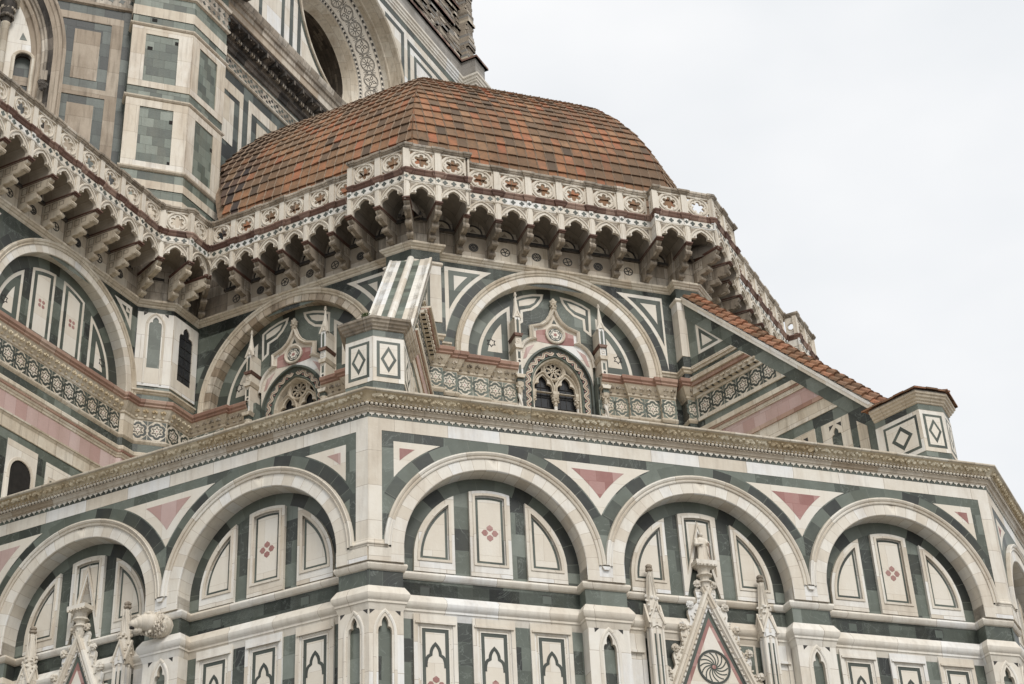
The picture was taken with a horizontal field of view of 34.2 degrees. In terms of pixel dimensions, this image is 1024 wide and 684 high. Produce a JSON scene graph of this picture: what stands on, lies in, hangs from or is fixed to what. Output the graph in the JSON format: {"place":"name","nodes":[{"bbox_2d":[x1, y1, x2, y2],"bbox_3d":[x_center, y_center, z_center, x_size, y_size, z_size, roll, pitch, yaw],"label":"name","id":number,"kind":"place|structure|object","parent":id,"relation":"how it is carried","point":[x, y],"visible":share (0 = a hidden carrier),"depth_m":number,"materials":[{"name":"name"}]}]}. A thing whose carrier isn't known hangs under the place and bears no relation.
{"place":"outdoors","nodes":[
{"label":"outdoors","id":0,"kind":"place"},
{"bbox_2d":[471,0,1023,511],"label":"sky","id":1,"kind":"structure","parent":0,"point":[865,157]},
{"label":"ground","id":2,"kind":"structure","parent":0,"visible":0},
{"bbox_2d":[0,386,1023,683],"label":"chapel tier","id":3,"kind":"object","parent":2,"relation":"on","point":[358,536],"visible":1,"depth_m":47.25,"materials":[{"name":"white stone"}]},
{"bbox_2d":[0,196,199,497],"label":"side wall","id":4,"kind":"structure","parent":3,"relation":"on","point":[98,366],"depth_m":60.44,"materials":[{"name":"white stone"}]},
{"bbox_2d":[0,71,210,316],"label":"parapet gallery","id":5,"kind":"object","parent":4,"relation":"on","point":[87,213],"visible":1,"depth_m":62.21,"materials":[{"name":"white stone"}]},
{"bbox_2d":[117,0,250,251],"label":"corner pier","id":6,"kind":"structure","parent":4,"relation":"on","point":[172,134],"depth_m":70.75,"materials":[{"name":"beige stone"}]},
{"bbox_2d":[12,0,133,184],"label":"panelled wall","id":7,"kind":"structure","parent":6,"relation":"attached to","point":[98,37],"depth_m":70.50,"materials":[{"name":"beige stone"}]},
{"bbox_2d":[0,0,65,132],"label":"arch","id":8,"kind":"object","parent":7,"relation":"attached to","point":[33,32],"visible":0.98,"depth_m":69.53,"materials":[{"name":"beige stone"}]},
{"bbox_2d":[337,256,439,419],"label":"buttress","id":9,"kind":"structure","parent":3,"relation":"on","point":[390,340],"depth_m":49.80,"materials":[{"name":"beige stone"}]},
{"bbox_2d":[189,239,711,439],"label":"apse","id":10,"kind":"structure","parent":3,"relation":"on","point":[531,336],"depth_m":63.17,"materials":[{"name":"white stone"}]},
{"bbox_2d":[242,306,335,422],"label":"gabled window","id":11,"kind":"structure","parent":10,"relation":"in","point":[291,381],"depth_m":63.21,"materials":[{"name":"white stone"}]},
{"bbox_2d":[218,0,490,239],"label":"great drum","id":12,"kind":"object","parent":10,"relation":"on","point":[290,62],"visible":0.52,"depth_m":93.13,"materials":[{"name":"white stone"}]},
{"bbox_2d":[197,141,818,359],"bbox_3d":[2.259,-2.576,68.122,28.449,3.640,10.154,10,-33,-20],"label":"parapet gallery","id":13,"kind":"object","parent":10,"relation":"on","point":[382,205],"visible":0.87,"depth_m":64.69,"materials":[{"name":"white stone"}]},
{"bbox_2d":[216,77,692,243],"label":"tiled dome","id":14,"kind":"structure","parent":13,"relation":"on","point":[511,130],"depth_m":69.02,"materials":[{"name":"tile"}]},
{"bbox_2d":[508,292,611,416],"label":"gabled window","id":15,"kind":"structure","parent":10,"relation":"in","point":[558,374],"depth_m":62.63,"materials":[{"name":"white stone"}]},
{"bbox_2d":[694,532,710,559],"bbox_3d":[5.484,5.920,47.947,0.482,0.948,0.328,-3,-31,0],"label":"statue","id":16,"kind":"object","parent":3,"relation":"on","point":[700,543],"visible":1,"depth_m":47.86,"materials":[{"name":"white stone"}]},
{"bbox_2d":[680,293,957,478],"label":"buttress","id":17,"kind":"structure","parent":3,"relation":"on","point":[748,378],"depth_m":59.02,"materials":[{"name":"beige stone"}]}
]}

